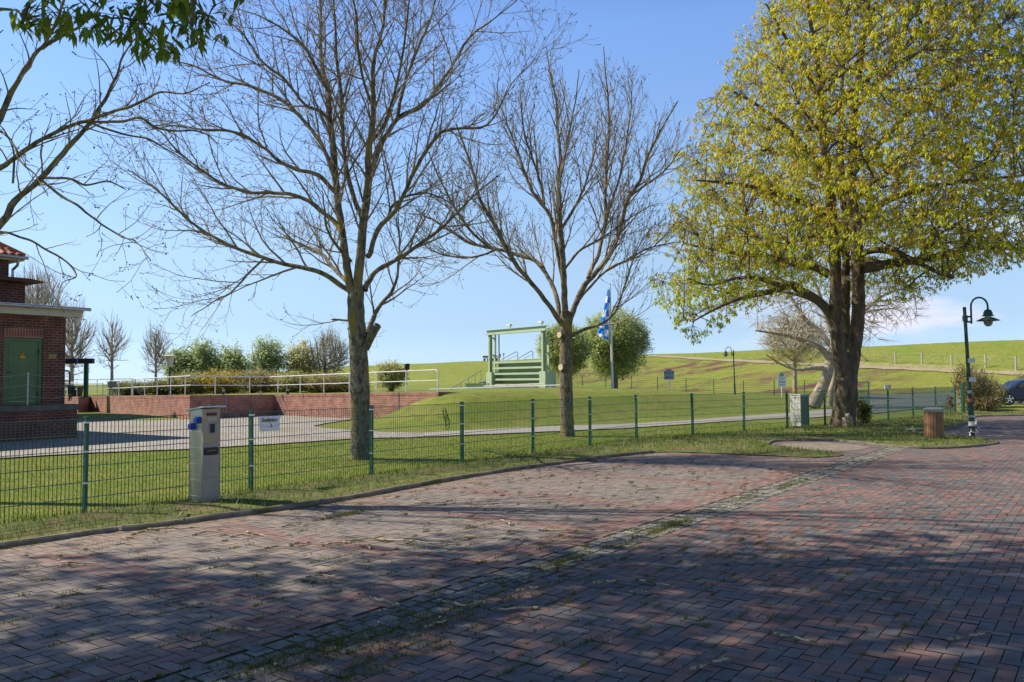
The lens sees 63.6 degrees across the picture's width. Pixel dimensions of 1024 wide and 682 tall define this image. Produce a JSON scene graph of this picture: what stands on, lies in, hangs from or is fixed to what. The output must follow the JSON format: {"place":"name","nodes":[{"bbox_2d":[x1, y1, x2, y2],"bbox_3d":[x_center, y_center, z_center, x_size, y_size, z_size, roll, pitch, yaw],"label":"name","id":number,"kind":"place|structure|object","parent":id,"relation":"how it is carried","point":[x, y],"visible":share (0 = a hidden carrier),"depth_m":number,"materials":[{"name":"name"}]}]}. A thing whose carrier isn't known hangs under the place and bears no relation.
{"place":"outdoors","nodes":[
{"label":"outdoors","id":0,"kind":"place"},
{"bbox_2d":[0,416,1023,681],"bbox_3d":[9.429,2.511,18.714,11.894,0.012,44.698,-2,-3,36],"label":"brick paving","id":1,"kind":"structure","parent":0,"point":[908,558],"depth_m":6.99,"materials":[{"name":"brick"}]},
{"bbox_2d":[60,561,101,564],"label":"fallen twig","id":2,"kind":"object","parent":1,"relation":"on","point":[67,562],"visible":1,"depth_m":7.69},
{"bbox_2d":[147,527,198,530],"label":"fallen twig","id":3,"kind":"object","parent":1,"relation":"on","point":[158,528],"visible":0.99,"depth_m":9.44,"materials":[{"name":"wood"}]},
{"bbox_2d":[189,601,220,606],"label":"fallen twig","id":4,"kind":"object","parent":1,"relation":"on","point":[192,605],"visible":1,"depth_m":6.25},
{"bbox_2d":[227,626,266,631],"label":"fallen twig","id":5,"kind":"object","parent":1,"relation":"on","point":[230,627],"visible":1,"depth_m":5.61,"materials":[{"name":"wood"}]},
{"bbox_2d":[306,574,341,576],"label":"fallen twig","id":6,"kind":"object","parent":1,"relation":"on","point":[321,575],"visible":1,"depth_m":7.13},
{"bbox_2d":[321,535,383,545],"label":"fallen twig","id":7,"kind":"object","parent":1,"relation":"on","point":[345,541],"visible":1,"depth_m":8.61,"materials":[{"name":"wood"}]},
{"bbox_2d":[377,538,453,544],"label":"fallen twig","id":8,"kind":"object","parent":1,"relation":"on","point":[382,539],"visible":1,"depth_m":8.58,"materials":[{"name":"wood"}]},
{"bbox_2d":[424,619,450,628],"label":"fallen twig","id":9,"kind":"object","parent":1,"relation":"on","point":[431,624],"visible":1,"depth_m":5.68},
{"bbox_2d":[437,599,471,607],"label":"fallen twig","id":10,"kind":"object","parent":1,"relation":"on","point":[450,601],"visible":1,"depth_m":6.22,"materials":[{"name":"wood"}]},
{"bbox_2d":[453,536,495,538],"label":"fallen twig","id":11,"kind":"object","parent":1,"relation":"on","point":[471,537],"visible":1,"depth_m":8.80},
{"bbox_2d":[195,471,757,590],"bbox_3d":[0.585,2.208,11.068,3.018,0.001,8.822,-2,-3,36],"label":"bay line paint","id":12,"kind":"object","parent":1,"relation":"on","point":[379,583],"visible":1,"depth_m":7.99,"materials":[{"name":"grey"}]},
{"bbox_2d":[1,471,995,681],"bbox_3d":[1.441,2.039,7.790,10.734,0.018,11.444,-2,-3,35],"label":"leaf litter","id":13,"kind":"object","parent":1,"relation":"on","point":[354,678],"visible":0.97,"depth_m":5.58,"materials":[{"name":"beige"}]},
{"bbox_2d":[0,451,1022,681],"bbox_3d":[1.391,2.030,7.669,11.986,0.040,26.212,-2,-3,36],"label":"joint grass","id":14,"kind":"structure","parent":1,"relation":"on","point":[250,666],"depth_m":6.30,"materials":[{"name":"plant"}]},
{"bbox_2d":[490,606,537,610],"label":"fallen twig","id":15,"kind":"object","parent":1,"relation":"on","point":[518,607],"visible":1,"depth_m":6.05,"materials":[{"name":"wood"}]},
{"bbox_2d":[517,585,542,591],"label":"fallen twig","id":16,"kind":"object","parent":1,"relation":"on","point":[524,588],"visible":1,"depth_m":6.62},
{"bbox_2d":[156,447,903,681],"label":"drainage channel","id":17,"kind":"object","parent":1,"relation":"on","point":[191,672],"visible":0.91,"depth_m":6.59,"materials":[{"name":"stone"}]},
{"bbox_2d":[369,596,399,605],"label":"fallen twig","id":18,"kind":"object","parent":17,"relation":"on","point":[385,600],"visible":1,"depth_m":6.26,"materials":[{"name":"wood"}]},
{"bbox_2d":[542,559,579,569],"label":"fallen twig","id":19,"kind":"object","parent":17,"relation":"on","point":[557,565],"visible":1,"depth_m":7.41,"materials":[{"name":"wood"}]},
{"bbox_2d":[538,529,618,532],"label":"fallen twig","id":20,"kind":"object","parent":1,"relation":"on","point":[577,530],"visible":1,"depth_m":9.14,"materials":[{"name":"wood"}]},
{"bbox_2d":[593,579,620,584],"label":"fallen twig","id":21,"kind":"object","parent":1,"relation":"on","point":[600,581],"visible":1,"depth_m":6.82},
{"bbox_2d":[639,579,674,586],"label":"fallen twig","id":22,"kind":"object","parent":1,"relation":"on","point":[646,581],"visible":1,"depth_m":6.79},
{"bbox_2d":[690,656,736,670],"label":"fallen twig","id":23,"kind":"object","parent":1,"relation":"on","point":[703,664],"visible":1,"depth_m":4.85,"materials":[{"name":"wood"}]},
{"bbox_2d":[773,632,817,643],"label":"fallen twig","id":24,"kind":"object","parent":1,"relation":"on","point":[789,635],"visible":1,"depth_m":5.33,"materials":[{"name":"wood"}]},
{"bbox_2d":[779,442,868,450],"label":"worn soil","id":25,"kind":"structure","parent":1,"relation":"on","point":[828,446],"depth_m":20.33,"materials":[{"name":"soil"}]},
{"bbox_2d":[912,414,1023,439],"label":"kerb","id":26,"kind":"structure","parent":1,"relation":"on","point":[953,426],"depth_m":28.68,"materials":[{"name":"concrete"}]},
{"bbox_2d":[947,632,992,640],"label":"fallen twig","id":27,"kind":"object","parent":1,"relation":"on","point":[961,636],"visible":1,"depth_m":5.33,"materials":[{"name":"wood"}]},
{"bbox_2d":[0,340,1023,522],"bbox_3d":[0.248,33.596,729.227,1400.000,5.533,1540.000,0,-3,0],"label":"ground","id":28,"kind":"structure","parent":0,"point":[757,374],"depth_m":37.99,"materials":[{"name":"green plant"}]},
{"bbox_2d":[9,248,77,324],"bbox_3d":[-35.671,-1.431,61.977,5.488,11.056,5.634,0,-3,0],"label":"bare tree","id":29,"kind":"object","parent":28,"relation":"on","point":[46,293],"visible":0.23,"depth_m":62.08,"materials":[{"name":"plant"}]},
{"bbox_2d":[0,242,90,441],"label":"brick building","id":30,"kind":"structure","parent":28,"relation":"on","point":[32,365],"depth_m":25.32,"materials":[{"name":"brick"}]},
{"bbox_2d":[5,341,38,404],"bbox_3d":[-14.875,0.969,25.093,0.121,1.926,0.923,-2,-3,36],"label":"door","id":31,"kind":"structure","parent":30,"relation":"in","point":[21,356],"depth_m":25.08,"materials":[{"name":"green paint"}]},
{"bbox_2d":[57,291,99,385],"bbox_3d":[-30.914,-0.107,58.061,3.946,7.967,4.342,-2,-3,29],"label":"bare tree","id":32,"kind":"object","parent":28,"relation":"on","point":[72,335],"visible":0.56,"depth_m":57.97,"materials":[{"name":"plant"}]},
{"bbox_2d":[65,383,102,395],"bbox_3d":[-26.924,3.071,51.923,3.982,0.872,0.046,-2,-3,31],"label":"grey railing","id":33,"kind":"object","parent":28,"relation":"on","point":[89,389],"visible":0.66,"depth_m":51.34,"materials":[{"name":"grey"}]},
{"bbox_2d":[90,309,134,394],"bbox_3d":[-29.107,0.805,59.962,2.944,6.296,2.891,0,-3,0],"label":"bare tree","id":34,"kind":"object","parent":28,"relation":"on","point":[112,349],"visible":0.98,"depth_m":59.88,"materials":[{"name":"plant"}]},
{"bbox_2d":[108,381,117,394],"bbox_3d":[-24.156,2.866,49.929,0.520,0.850,0.320,0,-3,-10],"label":"switch cabinet","id":35,"kind":"object","parent":28,"relation":"on","point":[113,384],"visible":0.78,"depth_m":49.83,"materials":[{"name":"grey plastic"}]},
{"bbox_2d":[0,0,251,332],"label":"ash tree","id":36,"kind":"object","parent":28,"relation":"on","point":[41,177],"visible":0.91,"depth_m":12.33,"materials":[{"name":"brown plant"}]},
{"bbox_2d":[77,413,179,419],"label":"grass bank","id":37,"kind":"structure","parent":28,"relation":"on","point":[103,415],"depth_m":39.05,"materials":[{"name":"plant"}]},
{"bbox_2d":[104,379,152,395],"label":"hedge bush","id":38,"kind":"object","parent":28,"relation":"on","point":[124,391],"visible":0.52,"depth_m":53.21,"materials":[{"name":"green plant"}]},
{"bbox_2d":[133,386,141,393],"bbox_3d":[-23.617,3.092,51.920,0.480,0.500,0.487,0,-3,0],"label":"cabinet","id":39,"kind":"object","parent":28,"relation":"on","point":[136,390],"visible":0.85,"depth_m":51.78,"materials":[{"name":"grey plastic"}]},
{"bbox_2d":[140,317,171,394],"bbox_3d":[-25.990,1.055,60.025,2.646,5.756,2.447,0,-3,0],"label":"bare tree","id":40,"kind":"object","parent":28,"relation":"on","point":[157,349],"visible":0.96,"depth_m":59.89,"materials":[{"name":"plant"}]},
{"bbox_2d":[140,378,184,394],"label":"hedge bush","id":41,"kind":"object","parent":28,"relation":"on","point":[161,390],"visible":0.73,"depth_m":53.19,"materials":[{"name":"green plant"}]},
{"bbox_2d":[162,354,176,394],"bbox_3d":[-19.475,1.915,46.969,0.837,2.299,0.837,0,-3,0],"label":"lantern","id":42,"kind":"object","parent":28,"relation":"on","point":[169,359],"visible":1,"depth_m":46.87,"materials":[{"name":"grey metal"}]},
{"bbox_2d":[157,343,193,393],"bbox_3d":[-25.122,2.096,61.798,3.291,3.879,3.723,0,-3,0],"label":"bush","id":43,"kind":"object","parent":28,"relation":"on","point":[180,363],"visible":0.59,"depth_m":61.52,"materials":[{"name":"green plant"}]},
{"bbox_2d":[163,366,207,394],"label":"hedge bush","id":44,"kind":"object","parent":28,"relation":"on","point":[191,380],"visible":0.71,"depth_m":53.22,"materials":[{"name":"green plant"}]},
{"bbox_2d":[179,334,222,392],"bbox_3d":[-23.307,1.760,62.089,3.728,4.552,3.612,0,-3,0],"label":"bush","id":45,"kind":"object","parent":28,"relation":"on","point":[198,352],"visible":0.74,"depth_m":61.49,"materials":[{"name":"green plant"}]},
{"bbox_2d":[0,415,423,457],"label":"gravel yard","id":46,"kind":"structure","parent":28,"relation":"on","point":[72,443],"depth_m":26.04,"materials":[{"name":"gravel"}]},
{"bbox_2d":[195,366,246,393],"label":"hedge bush","id":47,"kind":"object","parent":28,"relation":"on","point":[222,381],"visible":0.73,"depth_m":53.18,"materials":[{"name":"green plant"}]},
{"bbox_2d":[210,338,258,392],"bbox_3d":[-20.840,1.899,61.999,3.823,4.256,3.840,0,-3,0],"label":"bush","id":48,"kind":"object","parent":28,"relation":"on","point":[229,361],"visible":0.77,"depth_m":61.44,"materials":[{"name":"green plant"}]},
{"bbox_2d":[231,366,277,392],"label":"hedge bush","id":49,"kind":"object","parent":28,"relation":"on","point":[257,381],"visible":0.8,"depth_m":53.19,"materials":[{"name":"green plant"}]},
{"bbox_2d":[64,392,453,418],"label":"brick retaining wall","id":50,"kind":"structure","parent":28,"relation":"on","point":[159,405],"depth_m":40.26,"materials":[{"name":"brick"}]},
{"bbox_2d":[67,386,82,396],"bbox_3d":[-26.392,3.058,49.920,0.760,0.700,0.560,0,-3,0],"label":"waste container","id":51,"kind":"object","parent":50,"relation":"on","point":[75,389],"visible":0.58,"depth_m":49.68,"materials":[{"name":"green paint"}]},
{"bbox_2d":[65,357,94,397],"bbox_3d":[-25.529,2.151,48.462,1.920,2.360,0.290,0,-3,0],"label":"crane post","id":52,"kind":"object","parent":50,"relation":"on","point":[86,362],"visible":0.86,"depth_m":48.37,"materials":[{"name":"green metal"}]},
{"bbox_2d":[107,380,131,395],"bbox_3d":[-22.351,2.679,46.961,0.048,0.940,4.706,2,-4,-41],"label":"white railing","id":53,"kind":"object","parent":50,"relation":"on","point":[118,386],"visible":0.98,"depth_m":46.93,"materials":[{"name":"metal"}]},
{"bbox_2d":[132,369,437,395],"bbox_3d":[-11.740,2.078,39.614,20.641,1.164,4.550,-2,-3,22],"label":"white railing","id":54,"kind":"object","parent":50,"relation":"on","point":[300,384],"visible":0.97,"depth_m":39.47,"materials":[{"name":"metal"}]},
{"bbox_2d":[244,332,286,377],"bbox_3d":[-18.344,1.660,62.003,3.534,4.690,3.458,0,-3,0],"label":"bush","id":55,"kind":"object","parent":28,"relation":"on","point":[267,358],"visible":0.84,"depth_m":61.51,"materials":[{"name":"green plant"}]},
{"bbox_2d":[263,368,315,392],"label":"hedge bush","id":56,"kind":"object","parent":28,"relation":"on","point":[281,383],"visible":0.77,"depth_m":53.18,"materials":[{"name":"green plant"}]},
{"bbox_2d":[276,335,320,388],"bbox_3d":[-15.920,1.676,62.050,3.538,4.607,3.506,0,-3,0],"label":"bush","id":57,"kind":"object","parent":28,"relation":"on","point":[294,359],"visible":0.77,"depth_m":61.45,"materials":[{"name":"green plant"}]},
{"bbox_2d":[296,370,347,392],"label":"hedge bush","id":58,"kind":"object","parent":28,"relation":"on","point":[316,386],"visible":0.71,"depth_m":53.10,"materials":[{"name":"green plant"}]},
{"bbox_2d":[0,450,654,548],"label":"kerb","id":59,"kind":"structure","parent":28,"relation":"on","point":[114,529],"depth_m":10.77,"materials":[{"name":"concrete"}]},
{"bbox_2d":[305,321,349,376],"bbox_3d":[-13.703,1.207,62.064,3.924,5.536,3.749,1,-3,-21],"label":"bare shrub","id":60,"kind":"object","parent":28,"relation":"on","point":[326,366],"visible":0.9,"depth_m":61.59,"materials":[{"name":"brown plant"}]},
{"bbox_2d":[88,0,600,459],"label":"ash tree","id":61,"kind":"object","parent":28,"relation":"on","point":[361,337],"visible":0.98,"depth_m":18.48,"materials":[{"name":"brown plant"}]},
{"bbox_2d":[326,372,372,392],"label":"hedge bush","id":62,"kind":"object","parent":28,"relation":"on","point":[342,387],"visible":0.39,"depth_m":52.98,"materials":[{"name":"green plant"}]},
{"bbox_2d":[370,356,412,391],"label":"bush","id":63,"kind":"object","parent":28,"relation":"on","point":[389,376],"visible":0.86,"depth_m":49.47,"materials":[{"name":"green plant"}]},
{"bbox_2d":[464,383,485,388],"bbox_3d":[-2.348,3.055,53.934,1.380,0.630,0.720,-1,-3,20],"label":"green box","id":64,"kind":"object","parent":28,"relation":"on","point":[474,384],"visible":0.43,"depth_m":53.65,"materials":[{"name":"paint"}]},
{"bbox_2d":[428,384,559,390],"bbox_3d":[-1.162,2.955,45.173,9.228,1.159,0.084,-2,-3,37],"label":"picket rail","id":65,"kind":"object","parent":28,"relation":"on","point":[549,385],"visible":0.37,"depth_m":44.73,"materials":[{"name":"white paint"}]},
{"bbox_2d":[0,407,1023,541],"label":"grass verge","id":66,"kind":"object","parent":28,"relation":"on","point":[231,505],"depth_m":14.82,"materials":[{"name":"plant"}]},
{"bbox_2d":[0,0,251,73],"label":"chestnut tree","id":67,"kind":"object","parent":66,"relation":"on","point":[182,10],"visible":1,"depth_m":8.59,"materials":[{"name":"green plant"}]},
{"bbox_2d":[185,405,225,501],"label":"charging pillar","id":68,"kind":"structure","parent":66,"relation":"on","point":[204,426],"depth_m":11.33,"materials":[{"name":"silver metal"}]},
{"bbox_2d":[0,386,956,521],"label":"fence","id":69,"kind":"object","parent":66,"relation":"on","point":[595,415],"visible":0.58,"depth_m":15.26,"materials":[{"name":"green metal"}]},
{"bbox_2d":[259,415,280,430],"bbox_3d":[-3.773,1.284,12.892,0.042,0.235,0.399,-2,-3,36],"label":"parking notice","id":70,"kind":"object","parent":69,"relation":"attached to","point":[270,423],"visible":1,"depth_m":12.87,"materials":[{"name":"white plastic"}]},
{"bbox_2d":[443,408,449,429],"bbox_3d":[-1.294,1.529,16.265,0.043,0.431,0.181,-2,-3,36],"label":"cable coil","id":71,"kind":"object","parent":69,"relation":"hanging from","point":[445,418],"visible":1,"depth_m":16.25,"materials":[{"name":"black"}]},
{"bbox_2d":[646,0,1023,426],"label":"chestnut tree","id":72,"kind":"object","parent":66,"relation":"on","point":[833,233],"visible":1,"depth_m":26.23,"materials":[{"name":"green plant"}]},
{"bbox_2d":[856,398,873,424],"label":"shrub","id":73,"kind":"object","parent":66,"relation":"on","point":[863,409],"visible":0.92,"depth_m":28.36,"materials":[{"name":"green plant"}]},
{"bbox_2d":[923,407,943,437],"bbox_3d":[11.311,2.191,22.150,0.500,0.819,0.500,1,-3,-20],"label":"litter bin","id":74,"kind":"object","parent":66,"relation":"on","point":[933,422],"visible":0.96,"depth_m":21.96,"materials":[{"name":"brown wood"}]},
{"bbox_2d":[944,396,954,416],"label":"red sapling","id":75,"kind":"object","parent":66,"relation":"on","point":[949,401],"visible":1,"depth_m":33.88,"materials":[{"name":"plant"}]},
{"bbox_2d":[944,351,989,409],"bbox_3d":[22.308,2.064,40.513,2.255,3.138,1.974,0,-3,0],"label":"scrub bush","id":76,"kind":"object","parent":66,"relation":"on","point":[974,386],"visible":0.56,"depth_m":40.25,"materials":[{"name":"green plant"}]},
{"bbox_2d":[962,297,999,436],"bbox_3d":[12.983,0.744,22.676,0.959,3.958,0.587,1,-3,-21],"label":"street lamp","id":77,"kind":"object","parent":66,"relation":"on","point":[987,319],"visible":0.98,"depth_m":22.71,"materials":[{"name":"metal"}]},
{"bbox_2d":[965,390,1001,410],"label":"scrub bush","id":78,"kind":"object","parent":66,"relation":"on","point":[985,403],"visible":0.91,"depth_m":39.61,"materials":[{"name":"brown plant"}]},
{"bbox_2d":[961,360,1005,400],"bbox_3d":[22.985,2.299,40.719,2.385,2.755,1.851,0,-3,0],"label":"scrub bush","id":79,"kind":"object","parent":66,"relation":"on","point":[989,387],"visible":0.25,"depth_m":40.41,"materials":[{"name":"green plant"}]},
{"bbox_2d":[988,375,1009,408],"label":"scrub bush","id":80,"kind":"object","parent":66,"relation":"on","point":[1001,398],"visible":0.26,"depth_m":41.96,"materials":[{"name":"green plant"}]},
{"bbox_2d":[483,383,544,388],"bbox_3d":[0.066,2.858,45.828,4.315,1.063,0.084,-3,-3,37],"label":"picket rail","id":81,"kind":"object","parent":28,"relation":"on","point":[514,385],"visible":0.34,"depth_m":45.71,"materials":[{"name":"white paint"}]},
{"bbox_2d":[486,321,555,387],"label":"sluice gate","id":82,"kind":"structure","parent":28,"relation":"on","point":[523,372],"depth_m":50.17,"materials":[{"name":"metal"}]},
{"bbox_2d":[373,46,715,436],"bbox_3d":[0.792,-3.571,25.038,10.300,13.088,6.535,0,-3,0],"label":"ash tree","id":83,"kind":"object","parent":28,"relation":"on","point":[564,317],"visible":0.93,"depth_m":24.93,"materials":[{"name":"brown plant"}]},
{"bbox_2d":[533,321,592,380],"bbox_3d":[3.420,0.886,55.037,4.064,4.986,4.262,0,-3,0],"label":"round tree","id":84,"kind":"object","parent":28,"relation":"on","point":[580,348],"visible":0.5,"depth_m":54.33,"materials":[{"name":"green plant"}]},
{"bbox_2d":[609,283,613,387],"bbox_3d":[6.499,-0.311,54.073,0.251,6.963,0.162,0,-3,0],"label":"flagpole","id":85,"kind":"object","parent":28,"relation":"on","point":[611,357],"visible":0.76,"depth_m":53.99,"materials":[{"name":"metal"}]},
{"bbox_2d":[597,289,609,340],"bbox_3d":[6.000,-1.725,54.040,0.875,3.411,0.439,0,-3,0],"label":"flag","id":86,"kind":"object","parent":85,"relation":"attached to","point":[603,331],"visible":0.88,"depth_m":54.03,"materials":[{"name":"blue fabric"}]},
{"bbox_2d":[579,304,654,387],"bbox_3d":[7.450,0.452,60.123,5.960,6.300,5.839,0,-3,0],"label":"round tree","id":87,"kind":"object","parent":28,"relation":"on","point":[627,345],"visible":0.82,"depth_m":58.85,"materials":[{"name":"green plant"}]},
{"bbox_2d":[664,369,673,390],"bbox_3d":[11.770,2.940,61.926,0.771,1.649,0.124,0,-3,0],"label":"direction sign","id":88,"kind":"object","parent":28,"relation":"on","point":[668,374],"visible":1,"depth_m":61.91,"materials":[{"name":"blue"}]},
{"bbox_2d":[341,346,1022,392],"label":"dike tufts","id":89,"kind":"object","parent":28,"relation":"on","point":[696,384],"visible":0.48,"depth_m":100.96,"materials":[{"name":"plant"}]},
{"bbox_2d":[558,375,813,394],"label":"fence","id":90,"kind":"object","parent":28,"relation":"on","point":[724,386],"visible":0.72,"depth_m":73.97,"materials":[{"name":"metal"}]},
{"bbox_2d":[723,347,735,394],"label":"street lamp","id":91,"kind":"object","parent":28,"relation":"on","point":[725,354],"visible":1,"depth_m":71.92,"materials":[{"name":"metal"}]},
{"bbox_2d":[777,372,785,397],"bbox_3d":[19.562,3.191,59.910,0.633,1.815,0.114,0,-3,0],"label":"notice sign","id":92,"kind":"object","parent":28,"relation":"on","point":[781,379],"visible":1,"depth_m":59.89,"materials":[{"name":"metal"}]},
{"bbox_2d":[749,306,828,393],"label":"tree","id":93,"kind":"object","parent":28,"relation":"on","point":[794,359],"visible":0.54,"depth_m":65.68,"materials":[{"name":"brown plant"}]},
{"bbox_2d":[789,394,809,425],"bbox_3d":[10.110,2.420,28.995,0.440,1.107,0.555,1,-3,-24],"label":"utility box","id":94,"kind":"object","parent":28,"relation":"on","point":[795,410],"visible":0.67,"depth_m":28.81,"materials":[{"name":"stone"}]},
{"bbox_2d":[801,396,808,424],"bbox_3d":[10.212,2.418,28.747,0.360,0.967,0.035,1,-3,-24],"label":"door","id":95,"kind":"structure","parent":94,"relation":"in","point":[802,407],"depth_m":28.76,"materials":[{"name":"green plastic"}]},
{"bbox_2d":[827,368,834,405],"bbox_3d":[19.558,1.127,49.996,1.155,5.652,0.386,0,-3,0],"label":"old trunk","id":96,"kind":"object","parent":28,"relation":"on","point":[831,387],"visible":0.34,"depth_m":49.78,"materials":[{"name":"beige plant"}]},
{"bbox_2d":[737,265,935,407],"bbox_3d":[18.789,-0.397,47.166,11.654,8.656,6.839,0,-3,0],"label":"leaning tree","id":97,"kind":"object","parent":28,"relation":"on","point":[826,376],"visible":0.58,"depth_m":46.82,"materials":[{"name":"brown plant"}]},
{"bbox_2d":[858,381,869,403],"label":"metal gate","id":98,"kind":"structure","parent":28,"relation":"on","point":[863,386],"depth_m":50.15,"materials":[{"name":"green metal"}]},
{"bbox_2d":[766,438,999,448],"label":"kerb","id":99,"kind":"structure","parent":28,"relation":"on","point":[907,447],"depth_m":20.38,"materials":[{"name":"concrete"}]},
{"bbox_2d":[860,351,1016,369],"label":"pasture fence","id":100,"kind":"object","parent":28,"relation":"on","point":[922,360],"visible":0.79,"depth_m":80.41,"materials":[{"name":"wood"}]},
{"bbox_2d":[960,383,964,411],"bbox_3d":[21.020,2.680,38.509,0.220,1.470,0.100,2,-4,-40],"label":"gate post","id":101,"kind":"object","parent":28,"relation":"on","point":[962,388],"visible":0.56,"depth_m":38.45,"materials":[{"name":"green metal"}]},
{"bbox_2d":[1001,379,1023,404],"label":"parked car","id":102,"kind":"object","parent":28,"relation":"on","point":[1015,392],"visible":0.56,"depth_m":45.96,"materials":[{"name":"blue paint"}]},
{"bbox_2d":[1007,369,1023,402],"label":"scrub bush","id":103,"kind":"object","parent":28,"relation":"on","point":[1022,375],"visible":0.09,"depth_m":51.85,"materials":[{"name":"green plant"}]},
{"bbox_2d":[0,0,1023,384],"label":"sky","id":104,"kind":"structure","parent":0,"point":[678,46],"materials":[{"name":"blue"}]},
{"bbox_2d":[423,409,831,435],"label":"gravel path","id":105,"kind":"structure","parent":0,"point":[579,427],"depth_m":29.68,"materials":[{"name":"gravel"}]},
{"bbox_2d":[646,355,1023,374],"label":"dike path","id":106,"kind":"structure","parent":0,"point":[884,367],"depth_m":87.99,"materials":[{"name":"soil"}]},
{"bbox_2d":[860,361,958,369],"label":"dike verge dry grass","id":107,"kind":"structure","parent":106,"relation":"on","point":[940,367],"depth_m":83.48,"materials":[{"name":"plant"}]},
{"bbox_2d":[861,393,1023,413],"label":"asphalt road","id":108,"kind":"structure","parent":0,"point":[891,407],"depth_m":57.12,"materials":[{"name":"asphalt"}]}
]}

